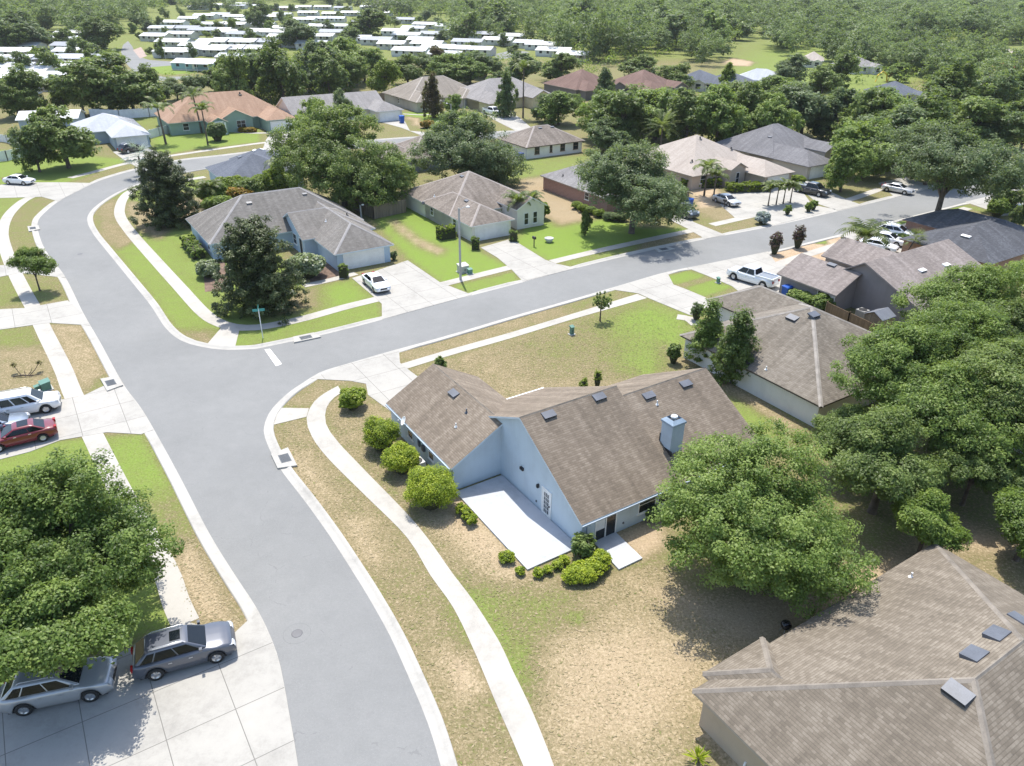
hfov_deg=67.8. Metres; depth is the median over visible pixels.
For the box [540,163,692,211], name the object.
brick house
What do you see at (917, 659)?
tan house
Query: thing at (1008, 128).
tree
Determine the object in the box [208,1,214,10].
tree
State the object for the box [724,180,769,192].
hedge
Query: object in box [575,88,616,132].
tree
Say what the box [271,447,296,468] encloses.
storm drain
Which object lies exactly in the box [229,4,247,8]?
mobile home
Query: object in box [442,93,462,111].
tree
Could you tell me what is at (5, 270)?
driveway
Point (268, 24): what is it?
tree
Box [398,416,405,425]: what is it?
satellite dish
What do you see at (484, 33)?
mobile home
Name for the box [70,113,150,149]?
pale roof house
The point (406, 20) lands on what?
mobile home
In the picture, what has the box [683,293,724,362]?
slender tree
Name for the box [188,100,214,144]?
queen palm
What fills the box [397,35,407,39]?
tree
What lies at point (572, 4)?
tree
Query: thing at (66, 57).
mobile home
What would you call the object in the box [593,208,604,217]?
shrub
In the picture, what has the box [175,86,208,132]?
queen palm
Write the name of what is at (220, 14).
mobile home
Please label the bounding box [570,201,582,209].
shrub
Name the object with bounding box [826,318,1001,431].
oak tree
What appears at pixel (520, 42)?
mobile home
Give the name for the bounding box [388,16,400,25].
tree
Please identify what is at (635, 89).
tree
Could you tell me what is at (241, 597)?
kerb
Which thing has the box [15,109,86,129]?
white cottage
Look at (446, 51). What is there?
mobile home
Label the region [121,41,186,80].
road
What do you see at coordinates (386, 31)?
mobile home
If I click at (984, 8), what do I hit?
tree
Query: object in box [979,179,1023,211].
tree
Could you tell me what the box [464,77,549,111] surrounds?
yellow house
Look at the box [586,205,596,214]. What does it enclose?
shrub
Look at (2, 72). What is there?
mobile home
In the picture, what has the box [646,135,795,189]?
beige roof house
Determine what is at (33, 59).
mobile home
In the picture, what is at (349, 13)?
mobile home
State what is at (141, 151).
silver palm
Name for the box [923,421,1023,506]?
oak tree
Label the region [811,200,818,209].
shrub
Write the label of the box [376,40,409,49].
mobile home
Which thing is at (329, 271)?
mulch bed
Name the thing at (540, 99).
tree
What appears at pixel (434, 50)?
tree
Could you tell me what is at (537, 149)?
window
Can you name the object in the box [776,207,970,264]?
sidewalk
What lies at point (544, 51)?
mobile home
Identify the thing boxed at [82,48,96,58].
tree
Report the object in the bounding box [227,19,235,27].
tree
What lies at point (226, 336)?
kerb ramp
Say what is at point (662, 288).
driveway
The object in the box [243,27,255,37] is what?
tree
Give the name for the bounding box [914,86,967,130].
tree
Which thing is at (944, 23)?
tree
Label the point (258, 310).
street sign
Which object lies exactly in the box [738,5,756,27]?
tree
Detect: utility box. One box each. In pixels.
[33,384,41,389]
[38,377,53,391]
[456,262,468,273]
[466,267,473,274]
[568,324,575,335]
[715,276,720,283]
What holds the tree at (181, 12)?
on the ground
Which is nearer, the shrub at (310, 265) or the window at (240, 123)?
the shrub at (310, 265)
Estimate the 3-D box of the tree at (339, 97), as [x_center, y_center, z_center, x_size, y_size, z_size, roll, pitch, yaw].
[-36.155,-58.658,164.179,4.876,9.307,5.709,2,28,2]
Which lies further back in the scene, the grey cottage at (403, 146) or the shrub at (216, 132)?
the shrub at (216, 132)
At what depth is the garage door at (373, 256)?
89.73 m
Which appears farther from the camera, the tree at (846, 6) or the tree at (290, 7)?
the tree at (290, 7)
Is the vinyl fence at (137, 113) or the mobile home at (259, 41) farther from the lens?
the mobile home at (259, 41)
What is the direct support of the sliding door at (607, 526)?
in the blue house at (571, 461)
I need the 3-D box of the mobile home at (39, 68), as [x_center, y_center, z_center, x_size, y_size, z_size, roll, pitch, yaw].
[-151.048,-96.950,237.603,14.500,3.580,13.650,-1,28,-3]
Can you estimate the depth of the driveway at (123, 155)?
141.77 m
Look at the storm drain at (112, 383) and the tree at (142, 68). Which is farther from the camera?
the tree at (142, 68)
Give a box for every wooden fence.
[350,197,405,219]
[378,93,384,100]
[825,301,887,330]
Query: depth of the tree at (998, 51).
290.32 m
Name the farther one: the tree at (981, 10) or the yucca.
the tree at (981, 10)
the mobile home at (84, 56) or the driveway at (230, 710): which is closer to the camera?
the driveway at (230, 710)
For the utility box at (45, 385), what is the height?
0.820 m
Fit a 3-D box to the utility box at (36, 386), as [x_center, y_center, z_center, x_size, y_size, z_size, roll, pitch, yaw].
[-39.342,0.392,63.158,0.640,0.470,0.640,-21,35,-34]
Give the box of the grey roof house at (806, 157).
[716,123,834,179]
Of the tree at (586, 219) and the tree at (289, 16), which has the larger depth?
the tree at (289, 16)
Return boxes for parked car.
[0,387,60,412]
[0,410,30,429]
[0,417,57,451]
[0,656,118,715]
[2,174,35,185]
[117,142,144,153]
[130,620,236,680]
[362,271,390,292]
[482,106,498,115]
[674,202,699,218]
[712,193,740,206]
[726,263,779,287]
[793,181,830,196]
[858,237,899,251]
[873,230,903,245]
[879,221,913,235]
[881,182,914,194]
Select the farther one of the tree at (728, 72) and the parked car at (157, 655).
the tree at (728, 72)
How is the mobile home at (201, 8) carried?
on the ground
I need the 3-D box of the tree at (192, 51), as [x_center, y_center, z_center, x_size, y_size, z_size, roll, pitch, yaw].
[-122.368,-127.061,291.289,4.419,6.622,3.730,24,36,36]
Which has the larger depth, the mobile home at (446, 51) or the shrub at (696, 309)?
the mobile home at (446, 51)
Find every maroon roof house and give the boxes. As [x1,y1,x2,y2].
[542,69,626,99]
[615,69,688,92]
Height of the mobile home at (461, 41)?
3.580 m
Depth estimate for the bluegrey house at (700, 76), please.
226.16 m
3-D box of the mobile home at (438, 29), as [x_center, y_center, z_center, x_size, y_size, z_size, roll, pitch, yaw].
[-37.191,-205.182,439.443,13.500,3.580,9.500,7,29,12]
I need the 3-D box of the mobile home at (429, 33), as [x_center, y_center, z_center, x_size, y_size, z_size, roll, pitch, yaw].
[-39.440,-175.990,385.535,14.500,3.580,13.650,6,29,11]
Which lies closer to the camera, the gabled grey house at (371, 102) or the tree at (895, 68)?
the gabled grey house at (371, 102)
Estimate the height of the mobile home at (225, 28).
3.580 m
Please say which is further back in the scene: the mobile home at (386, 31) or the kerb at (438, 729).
the mobile home at (386, 31)
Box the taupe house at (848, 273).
[776,237,982,323]
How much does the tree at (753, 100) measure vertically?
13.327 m
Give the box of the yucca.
[683,744,710,765]
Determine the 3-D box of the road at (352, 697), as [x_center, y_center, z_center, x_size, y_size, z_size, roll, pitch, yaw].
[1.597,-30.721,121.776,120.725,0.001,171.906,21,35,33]
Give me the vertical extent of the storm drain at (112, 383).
0.146 m
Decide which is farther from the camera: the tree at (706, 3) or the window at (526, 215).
the tree at (706, 3)
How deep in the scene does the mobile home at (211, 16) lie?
511.27 m
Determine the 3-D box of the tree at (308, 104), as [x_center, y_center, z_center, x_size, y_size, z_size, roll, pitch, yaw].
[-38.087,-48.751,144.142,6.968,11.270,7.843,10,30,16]
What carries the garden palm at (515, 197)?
on the ground
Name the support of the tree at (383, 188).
on the ground
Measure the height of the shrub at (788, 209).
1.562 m
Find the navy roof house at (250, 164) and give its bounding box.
[205,148,303,186]
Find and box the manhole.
[283,623,310,643]
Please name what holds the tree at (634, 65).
on the ground
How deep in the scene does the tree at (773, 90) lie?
165.19 m
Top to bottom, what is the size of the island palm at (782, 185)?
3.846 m
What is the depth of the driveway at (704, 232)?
104.40 m
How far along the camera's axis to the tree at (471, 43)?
319.70 m
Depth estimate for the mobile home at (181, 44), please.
316.27 m
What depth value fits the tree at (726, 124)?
144.88 m
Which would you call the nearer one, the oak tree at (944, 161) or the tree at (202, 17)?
the oak tree at (944, 161)
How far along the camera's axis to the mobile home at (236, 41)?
333.38 m
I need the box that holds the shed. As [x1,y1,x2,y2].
[864,307,895,327]
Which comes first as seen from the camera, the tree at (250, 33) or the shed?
the shed
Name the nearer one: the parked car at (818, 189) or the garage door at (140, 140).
the parked car at (818, 189)
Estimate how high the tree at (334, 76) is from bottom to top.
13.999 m
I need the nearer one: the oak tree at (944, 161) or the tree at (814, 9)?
the oak tree at (944, 161)
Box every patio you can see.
[457,475,571,570]
[594,532,641,569]
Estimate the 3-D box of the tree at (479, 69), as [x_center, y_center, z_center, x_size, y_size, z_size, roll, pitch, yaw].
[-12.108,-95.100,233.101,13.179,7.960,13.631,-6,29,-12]
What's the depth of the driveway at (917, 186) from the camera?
127.51 m
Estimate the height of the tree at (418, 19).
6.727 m
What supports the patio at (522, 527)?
on the ground
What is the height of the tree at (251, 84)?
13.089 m
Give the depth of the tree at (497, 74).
204.22 m
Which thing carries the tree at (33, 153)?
on the ground
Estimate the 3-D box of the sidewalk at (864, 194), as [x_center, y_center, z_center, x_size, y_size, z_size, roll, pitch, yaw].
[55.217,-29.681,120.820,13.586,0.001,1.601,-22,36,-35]
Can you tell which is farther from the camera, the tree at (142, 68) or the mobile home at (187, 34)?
the mobile home at (187, 34)
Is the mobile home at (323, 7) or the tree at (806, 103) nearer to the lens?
the tree at (806, 103)
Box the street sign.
[252,306,264,337]
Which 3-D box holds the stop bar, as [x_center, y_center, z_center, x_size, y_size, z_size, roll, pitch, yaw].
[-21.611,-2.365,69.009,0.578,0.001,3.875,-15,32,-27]
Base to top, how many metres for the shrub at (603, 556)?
1.064 m
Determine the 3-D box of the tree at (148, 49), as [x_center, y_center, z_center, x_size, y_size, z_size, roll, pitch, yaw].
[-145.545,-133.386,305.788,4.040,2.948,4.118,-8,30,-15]
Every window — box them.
[182,123,189,130]
[236,120,245,127]
[293,233,297,245]
[407,428,413,441]
[427,450,434,463]
[523,213,528,225]
[532,211,537,223]
[534,147,539,154]
[560,144,564,151]
[573,142,577,149]
[584,193,588,200]
[636,496,656,515]
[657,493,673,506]
[695,84,700,89]
[700,175,705,183]
[735,172,739,182]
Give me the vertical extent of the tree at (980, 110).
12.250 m
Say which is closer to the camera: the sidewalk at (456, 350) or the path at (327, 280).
the sidewalk at (456, 350)
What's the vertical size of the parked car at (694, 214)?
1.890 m
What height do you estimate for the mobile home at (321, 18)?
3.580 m
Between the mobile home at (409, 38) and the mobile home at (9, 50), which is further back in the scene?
the mobile home at (409, 38)
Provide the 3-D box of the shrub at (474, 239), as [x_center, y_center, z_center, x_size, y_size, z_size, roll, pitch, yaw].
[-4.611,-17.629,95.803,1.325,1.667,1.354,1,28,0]
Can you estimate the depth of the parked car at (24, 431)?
55.71 m
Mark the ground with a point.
(746, 618)
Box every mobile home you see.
[0,47,31,53]
[0,54,34,57]
[0,62,39,67]
[0,65,60,70]
[0,71,8,78]
[4,55,49,62]
[7,42,47,50]
[36,71,65,75]
[46,54,83,60]
[48,41,76,49]
[51,47,100,53]
[63,53,105,60]
[139,32,173,41]
[147,25,175,32]
[151,47,199,58]
[153,38,195,46]
[159,20,189,24]
[166,31,198,38]
[170,58,225,71]
[173,25,202,30]
[177,16,200,22]
[177,42,214,46]
[186,27,216,34]
[187,5,208,9]
[192,13,218,19]
[192,45,232,56]
[194,38,228,44]
[201,22,224,26]
[211,12,231,17]
[211,44,245,51]
[213,29,237,36]
[214,52,250,58]
[216,27,234,28]
[222,14,245,19]
[223,21,250,28]
[225,31,261,37]
[226,38,257,44]
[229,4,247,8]
[237,44,262,52]
[255,38,280,46]
[257,29,284,36]
[266,33,280,37]
[267,14,278,20]
[271,6,287,10]
[272,25,284,28]
[281,38,314,47]
[293,17,317,23]
[294,40,330,49]
[296,5,312,9]
[297,11,319,16]
[307,16,327,22]
[307,23,333,30]
[313,5,332,9]
[314,33,337,41]
[318,29,341,35]
[321,12,340,15]
[327,16,346,22]
[333,6,352,10]
[333,23,348,28]
[341,11,360,15]
[355,35,372,43]
[359,36,395,45]
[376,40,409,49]
[381,28,409,35]
[391,32,423,39]
[391,46,429,56]
[396,17,416,23]
[400,25,427,31]
[406,36,436,44]
[409,40,447,46]
[412,22,437,28]
[420,31,450,39]
[420,43,455,48]
[427,50,464,59]
[434,23,450,30]
[437,44,470,50]
[450,38,486,45]
[460,45,495,55]
[468,31,497,38]
[482,36,515,45]
[498,33,525,38]
[512,39,544,48]
[524,41,559,50]
[535,46,573,56]
[556,50,590,61]
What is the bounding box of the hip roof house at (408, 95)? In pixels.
[382,75,469,112]
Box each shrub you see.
[194,259,220,277]
[195,180,229,199]
[200,194,231,208]
[206,122,226,141]
[215,175,242,186]
[225,186,253,197]
[233,176,267,192]
[237,127,256,131]
[251,174,278,190]
[282,172,298,188]
[286,252,325,278]
[337,263,348,277]
[338,386,366,409]
[362,415,400,451]
[379,440,420,474]
[390,251,397,259]
[402,462,459,509]
[420,119,433,127]
[434,356,446,367]
[435,223,456,240]
[470,235,479,249]
[498,549,515,563]
[509,229,517,241]
[515,566,525,575]
[532,567,543,577]
[543,202,550,216]
[543,564,553,573]
[551,560,563,568]
[558,554,570,564]
[560,558,606,584]
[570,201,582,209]
[570,531,596,558]
[577,204,587,212]
[579,377,587,386]
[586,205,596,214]
[589,548,612,570]
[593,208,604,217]
[593,370,602,385]
[602,211,613,220]
[609,212,619,221]
[619,212,626,221]
[645,504,661,519]
[666,343,681,363]
[690,302,703,320]
[754,211,770,224]
[768,231,783,254]
[783,204,792,214]
[786,288,812,305]
[791,174,806,182]
[792,224,806,248]
[805,202,813,211]
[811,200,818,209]
[811,292,835,310]
[987,198,1011,217]
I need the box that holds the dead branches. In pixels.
[9,360,41,376]
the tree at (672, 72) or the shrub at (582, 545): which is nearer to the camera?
the shrub at (582, 545)
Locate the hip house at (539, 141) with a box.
[496,124,584,158]
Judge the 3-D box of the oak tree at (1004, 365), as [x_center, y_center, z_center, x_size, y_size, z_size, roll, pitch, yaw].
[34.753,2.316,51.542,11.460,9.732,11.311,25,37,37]
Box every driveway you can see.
[0,182,90,200]
[0,265,65,277]
[0,300,88,329]
[0,386,152,458]
[0,611,297,765]
[114,148,157,166]
[133,47,146,57]
[263,131,295,149]
[311,349,417,410]
[352,260,470,318]
[382,120,426,134]
[480,239,574,281]
[481,112,529,130]
[611,272,709,314]
[671,215,723,238]
[688,251,785,291]
[720,188,834,225]
[805,180,860,210]
[839,228,901,252]
[879,177,932,196]
[966,196,1022,215]
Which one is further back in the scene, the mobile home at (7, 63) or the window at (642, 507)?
the mobile home at (7, 63)
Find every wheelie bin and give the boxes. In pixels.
[399,115,404,122]
[686,197,693,205]
[781,284,792,294]
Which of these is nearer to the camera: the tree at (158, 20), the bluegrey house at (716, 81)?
the bluegrey house at (716, 81)
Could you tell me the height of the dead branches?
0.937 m
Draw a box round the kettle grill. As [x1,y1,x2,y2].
[780,619,791,634]
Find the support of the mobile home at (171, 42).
on the ground
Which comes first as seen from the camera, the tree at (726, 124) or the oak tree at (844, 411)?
the oak tree at (844, 411)
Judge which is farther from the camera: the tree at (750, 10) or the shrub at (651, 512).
the tree at (750, 10)
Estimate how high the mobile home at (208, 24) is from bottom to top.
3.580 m
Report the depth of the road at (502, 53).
317.39 m
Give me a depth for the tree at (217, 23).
424.41 m
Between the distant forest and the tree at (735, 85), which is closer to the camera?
the tree at (735, 85)
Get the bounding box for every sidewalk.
[0,197,198,627]
[67,142,264,177]
[114,176,377,330]
[307,386,553,765]
[402,294,645,367]
[441,266,510,284]
[549,229,691,262]
[709,217,752,225]
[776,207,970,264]
[846,188,882,200]
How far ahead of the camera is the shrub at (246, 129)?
162.19 m
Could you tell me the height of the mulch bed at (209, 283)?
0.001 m
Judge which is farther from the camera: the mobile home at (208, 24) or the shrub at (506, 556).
the mobile home at (208, 24)
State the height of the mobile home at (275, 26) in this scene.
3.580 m
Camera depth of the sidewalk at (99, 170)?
142.16 m
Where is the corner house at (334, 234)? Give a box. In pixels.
[186,187,393,270]
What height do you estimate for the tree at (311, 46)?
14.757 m
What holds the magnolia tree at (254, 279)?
on the ground
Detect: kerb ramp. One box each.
[208,327,239,345]
[274,408,308,424]
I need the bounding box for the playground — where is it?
[875,71,897,81]
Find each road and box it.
[38,131,1023,765]
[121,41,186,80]
[493,51,527,58]
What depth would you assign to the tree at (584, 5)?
413.00 m
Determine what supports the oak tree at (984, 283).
on the ground
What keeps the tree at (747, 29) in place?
on the ground
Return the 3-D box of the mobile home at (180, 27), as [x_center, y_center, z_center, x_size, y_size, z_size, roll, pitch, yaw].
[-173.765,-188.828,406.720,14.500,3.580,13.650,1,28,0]
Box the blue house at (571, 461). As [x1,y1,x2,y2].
[385,364,755,539]
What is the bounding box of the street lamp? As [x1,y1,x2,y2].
[458,206,469,279]
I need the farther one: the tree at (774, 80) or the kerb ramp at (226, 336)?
the tree at (774, 80)
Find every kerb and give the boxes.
[31,131,511,756]
[87,138,1022,349]
[264,187,1021,765]
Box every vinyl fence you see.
[0,134,14,144]
[0,148,22,161]
[88,108,158,117]
[147,125,168,137]
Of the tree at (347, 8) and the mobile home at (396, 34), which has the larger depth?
the tree at (347, 8)
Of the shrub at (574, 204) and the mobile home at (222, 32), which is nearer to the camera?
the shrub at (574, 204)
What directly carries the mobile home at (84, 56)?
on the ground
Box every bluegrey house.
[687,70,715,91]
[704,74,754,91]
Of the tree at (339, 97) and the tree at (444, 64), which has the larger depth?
the tree at (444, 64)
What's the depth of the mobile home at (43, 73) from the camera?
224.69 m
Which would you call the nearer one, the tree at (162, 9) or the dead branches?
the dead branches
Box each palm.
[65,82,94,116]
[121,139,149,163]
[138,96,174,143]
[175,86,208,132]
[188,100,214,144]
[195,179,223,195]
[263,151,291,167]
[500,190,534,211]
[511,58,536,117]
[525,190,544,202]
[644,108,681,144]
[692,159,723,195]
[701,164,729,200]
[761,179,781,205]
[772,180,789,204]
[778,177,796,203]
[783,179,804,202]
[835,216,891,248]
[902,227,927,249]
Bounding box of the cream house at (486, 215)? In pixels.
[404,171,546,241]
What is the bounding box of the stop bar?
[265,349,281,365]
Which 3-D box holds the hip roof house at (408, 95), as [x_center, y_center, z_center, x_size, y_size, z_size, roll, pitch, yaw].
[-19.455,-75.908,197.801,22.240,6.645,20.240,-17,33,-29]
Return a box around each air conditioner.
[409,456,425,472]
[855,307,869,318]
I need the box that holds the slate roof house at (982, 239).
[899,208,1023,269]
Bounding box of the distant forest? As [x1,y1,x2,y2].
[0,0,1023,80]
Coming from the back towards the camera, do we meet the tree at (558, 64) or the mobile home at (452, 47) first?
the mobile home at (452, 47)
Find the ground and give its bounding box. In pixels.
[0,0,1023,765]
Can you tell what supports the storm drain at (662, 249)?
on the road at (352, 697)
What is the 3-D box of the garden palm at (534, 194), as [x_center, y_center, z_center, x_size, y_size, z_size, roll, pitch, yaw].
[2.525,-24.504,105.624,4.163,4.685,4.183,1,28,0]
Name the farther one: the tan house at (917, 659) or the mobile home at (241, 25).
the mobile home at (241, 25)
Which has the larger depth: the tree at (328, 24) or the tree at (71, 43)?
the tree at (328, 24)
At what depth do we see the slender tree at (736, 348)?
62.91 m
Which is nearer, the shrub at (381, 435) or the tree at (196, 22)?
the shrub at (381, 435)
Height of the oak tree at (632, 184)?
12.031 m
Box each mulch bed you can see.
[204,262,225,291]
[305,264,338,282]
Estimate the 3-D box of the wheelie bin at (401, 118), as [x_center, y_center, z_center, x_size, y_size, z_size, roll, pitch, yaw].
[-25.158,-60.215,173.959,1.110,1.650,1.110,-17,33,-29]
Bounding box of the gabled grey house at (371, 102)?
[276,90,403,122]
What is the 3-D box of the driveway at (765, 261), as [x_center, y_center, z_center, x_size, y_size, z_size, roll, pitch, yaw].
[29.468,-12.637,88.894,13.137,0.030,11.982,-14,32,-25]
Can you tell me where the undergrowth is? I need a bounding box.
[0,0,1023,152]
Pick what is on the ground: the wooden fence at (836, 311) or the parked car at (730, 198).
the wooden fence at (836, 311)
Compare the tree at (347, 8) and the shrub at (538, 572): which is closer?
the shrub at (538, 572)
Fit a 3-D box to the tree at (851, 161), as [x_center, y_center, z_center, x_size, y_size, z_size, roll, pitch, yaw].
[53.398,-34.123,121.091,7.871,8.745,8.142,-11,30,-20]
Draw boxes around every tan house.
[692,542,1023,765]
[804,51,823,68]
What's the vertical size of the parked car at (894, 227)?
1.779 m
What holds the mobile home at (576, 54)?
on the ground
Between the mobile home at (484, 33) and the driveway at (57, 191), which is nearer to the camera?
the driveway at (57, 191)
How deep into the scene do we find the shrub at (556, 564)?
44.69 m
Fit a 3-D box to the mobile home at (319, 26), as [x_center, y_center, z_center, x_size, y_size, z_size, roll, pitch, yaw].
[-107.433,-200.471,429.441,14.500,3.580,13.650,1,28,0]
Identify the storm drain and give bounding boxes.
[27,225,39,231]
[100,376,122,391]
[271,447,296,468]
[293,332,320,342]
[654,246,674,252]
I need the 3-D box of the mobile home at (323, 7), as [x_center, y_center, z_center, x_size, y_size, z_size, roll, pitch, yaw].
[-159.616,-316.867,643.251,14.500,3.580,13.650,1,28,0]
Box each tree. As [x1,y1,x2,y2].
[0,9,54,45]
[0,21,29,46]
[0,54,13,62]
[0,63,50,113]
[0,79,43,116]
[0,445,185,612]
[0,570,142,686]
[3,125,56,171]
[6,246,58,290]
[9,51,32,65]
[21,104,102,168]
[30,45,63,67]
[42,73,76,109]
[46,47,160,109]
[51,27,72,41]
[64,36,77,52]
[73,16,125,49]
[75,37,96,53]
[78,40,102,53]
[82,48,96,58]
[100,68,163,109]
[126,62,165,107]
[127,22,138,32]
[127,146,202,230]
[128,14,140,25]
[141,20,155,31]
[145,46,152,53]
[153,16,163,24]
[153,36,165,57]
[157,6,169,17]
[158,81,173,101]
[161,26,168,32]
[161,77,188,99]
[163,0,176,4]
[178,9,185,15]
[179,74,207,96]
[185,41,197,57]
[193,19,205,26]
[199,14,206,21]
[201,66,213,88]
[202,30,211,36]
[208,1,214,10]
[210,48,254,94]
[210,213,310,325]
[211,29,220,36]
[212,20,223,26]
[214,3,220,9]
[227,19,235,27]
[230,7,240,13]
[240,46,277,99]
[242,0,274,27]
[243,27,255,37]
[243,74,265,98]
[252,35,310,105]
[259,160,284,189]
[263,20,273,28]
[265,101,419,210]
[273,3,279,10]
[275,9,284,22]
[275,18,319,45]
[283,13,298,25]
[287,4,295,11]
[291,94,324,143]
[292,40,340,93]
[307,47,349,94]
[321,19,334,28]
[325,36,366,82]
[326,0,334,4]
[332,88,354,120]
[334,52,369,91]
[339,27,361,43]
[343,5,351,10]
[346,8,395,35]
[351,44,386,81]
[365,57,402,92]
[373,172,396,204]
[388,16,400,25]
[391,53,424,81]
[394,164,416,189]
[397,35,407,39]
[406,106,533,186]
[413,15,422,21]
[413,52,438,73]
[419,10,431,20]
[420,71,444,117]
[425,51,474,82]
[429,45,444,56]
[435,29,448,39]
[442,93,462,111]
[450,10,482,37]
[455,58,492,83]
[458,0,478,22]
[463,41,477,45]
[465,49,506,77]
[475,0,488,18]
[482,0,517,32]
[484,0,504,16]
[485,70,507,79]
[494,70,518,117]
[497,32,508,46]
[501,51,543,80]
[503,0,518,19]
[506,44,521,54]
[531,93,552,121]
[534,90,584,124]
[539,52,583,78]
[552,7,590,44]
[569,0,595,24]
[569,138,698,233]
[570,0,598,25]
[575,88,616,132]
[580,209,592,235]
[581,89,651,144]
[584,116,636,150]
[592,63,616,100]
[592,291,612,320]
[616,53,662,75]
[625,83,664,129]
[634,86,677,139]
[643,416,882,618]
[650,0,665,4]
[651,10,692,49]
[654,3,674,19]
[655,62,695,87]
[665,86,716,142]
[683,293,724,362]
[684,84,751,141]
[687,5,712,20]
[697,0,717,9]
[702,9,732,49]
[707,303,762,385]
[716,0,733,12]
[718,62,735,82]
[718,79,754,104]
[724,14,755,39]
[730,81,767,131]
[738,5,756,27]
[747,92,805,132]
[754,74,794,91]
[767,78,806,121]
[774,53,810,82]
[776,81,847,133]
[782,1,806,14]
[786,8,816,25]
[806,86,862,140]
[807,65,846,96]
[809,3,825,17]
[810,403,904,466]
[820,52,860,88]
[823,140,878,191]
[823,402,950,514]
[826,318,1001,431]
[827,88,902,137]
[828,117,900,178]
[831,4,860,19]
[846,103,928,157]
[850,3,864,11]
[863,85,912,104]
[867,117,1023,210]
[874,91,954,164]
[877,354,1023,471]
[883,62,911,80]
[889,487,973,553]
[890,260,1023,342]
[895,296,1022,389]
[902,117,967,184]
[906,7,926,19]
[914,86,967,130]
[921,56,997,104]
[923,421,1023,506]
[938,13,958,34]
[938,334,1023,447]
[944,96,1011,143]
[947,43,988,62]
[956,1,971,8]
[958,6,985,35]
[958,68,1023,104]
[961,293,1023,355]
[971,4,990,15]
[972,111,1023,149]
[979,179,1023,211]
[980,44,1009,60]
[988,13,1022,35]
[992,484,1023,561]
[995,68,1023,103]
[1001,97,1023,149]
[1004,255,1023,290]
[1008,197,1023,225]
[1014,1,1023,10]
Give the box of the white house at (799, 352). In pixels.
[680,285,876,426]
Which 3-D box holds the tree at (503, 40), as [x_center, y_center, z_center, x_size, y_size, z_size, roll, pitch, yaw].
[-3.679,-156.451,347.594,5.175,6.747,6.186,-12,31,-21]
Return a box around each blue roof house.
[739,68,778,83]
[864,81,923,101]
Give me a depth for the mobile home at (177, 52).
292.70 m
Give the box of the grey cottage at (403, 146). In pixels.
[362,135,469,171]
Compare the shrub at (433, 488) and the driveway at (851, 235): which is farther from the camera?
the driveway at (851, 235)
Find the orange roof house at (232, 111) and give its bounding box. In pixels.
[154,90,295,135]
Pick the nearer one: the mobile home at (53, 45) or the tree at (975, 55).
the tree at (975, 55)
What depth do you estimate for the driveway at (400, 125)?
172.36 m
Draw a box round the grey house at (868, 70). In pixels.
[831,56,882,74]
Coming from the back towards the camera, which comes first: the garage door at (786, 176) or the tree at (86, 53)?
the tree at (86, 53)
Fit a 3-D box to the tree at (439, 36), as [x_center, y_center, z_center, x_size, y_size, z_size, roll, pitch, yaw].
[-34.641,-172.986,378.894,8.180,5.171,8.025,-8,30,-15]
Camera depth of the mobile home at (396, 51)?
304.89 m
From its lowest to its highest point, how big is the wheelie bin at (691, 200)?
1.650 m
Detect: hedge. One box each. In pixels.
[179,234,206,259]
[455,502,477,524]
[681,177,722,187]
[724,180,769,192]
[894,230,914,237]
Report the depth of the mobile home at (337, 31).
388.75 m
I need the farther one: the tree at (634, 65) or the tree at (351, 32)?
the tree at (351, 32)
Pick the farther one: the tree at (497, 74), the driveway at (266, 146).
the tree at (497, 74)
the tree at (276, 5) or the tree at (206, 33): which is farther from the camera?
the tree at (276, 5)
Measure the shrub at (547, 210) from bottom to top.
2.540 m
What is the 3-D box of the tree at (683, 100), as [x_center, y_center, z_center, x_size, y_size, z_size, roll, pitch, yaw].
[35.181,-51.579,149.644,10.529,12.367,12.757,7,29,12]
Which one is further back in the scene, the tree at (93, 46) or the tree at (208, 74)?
the tree at (93, 46)
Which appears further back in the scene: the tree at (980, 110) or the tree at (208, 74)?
the tree at (208, 74)
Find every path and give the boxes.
[236,132,268,133]
[302,272,358,286]
[677,314,699,324]
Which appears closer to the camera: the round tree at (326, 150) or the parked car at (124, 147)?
the round tree at (326, 150)
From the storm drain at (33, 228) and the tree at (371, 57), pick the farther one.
the tree at (371, 57)
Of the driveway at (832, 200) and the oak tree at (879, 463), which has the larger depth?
the driveway at (832, 200)
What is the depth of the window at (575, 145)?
146.79 m
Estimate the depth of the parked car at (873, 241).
96.10 m
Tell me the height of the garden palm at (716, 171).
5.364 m
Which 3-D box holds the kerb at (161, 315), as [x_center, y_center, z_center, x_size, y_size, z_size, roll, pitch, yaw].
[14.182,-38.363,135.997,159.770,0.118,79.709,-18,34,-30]
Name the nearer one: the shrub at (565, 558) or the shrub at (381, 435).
the shrub at (565, 558)
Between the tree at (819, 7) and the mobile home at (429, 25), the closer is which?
the mobile home at (429, 25)
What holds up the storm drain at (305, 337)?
in the kerb at (161, 315)
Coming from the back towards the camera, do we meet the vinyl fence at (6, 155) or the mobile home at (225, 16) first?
the mobile home at (225, 16)
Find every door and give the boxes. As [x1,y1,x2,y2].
[116,135,148,146]
[270,120,293,130]
[299,237,303,252]
[343,247,384,268]
[379,110,399,121]
[475,221,508,240]
[541,485,551,519]
[594,514,616,539]
[767,174,788,187]
[809,164,829,178]
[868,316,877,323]
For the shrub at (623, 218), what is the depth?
106.68 m
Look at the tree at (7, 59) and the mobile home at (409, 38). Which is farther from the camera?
the mobile home at (409, 38)
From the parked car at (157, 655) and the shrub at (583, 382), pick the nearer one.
the parked car at (157, 655)
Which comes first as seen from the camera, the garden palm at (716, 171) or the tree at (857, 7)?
the garden palm at (716, 171)
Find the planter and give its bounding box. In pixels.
[545,236,553,242]

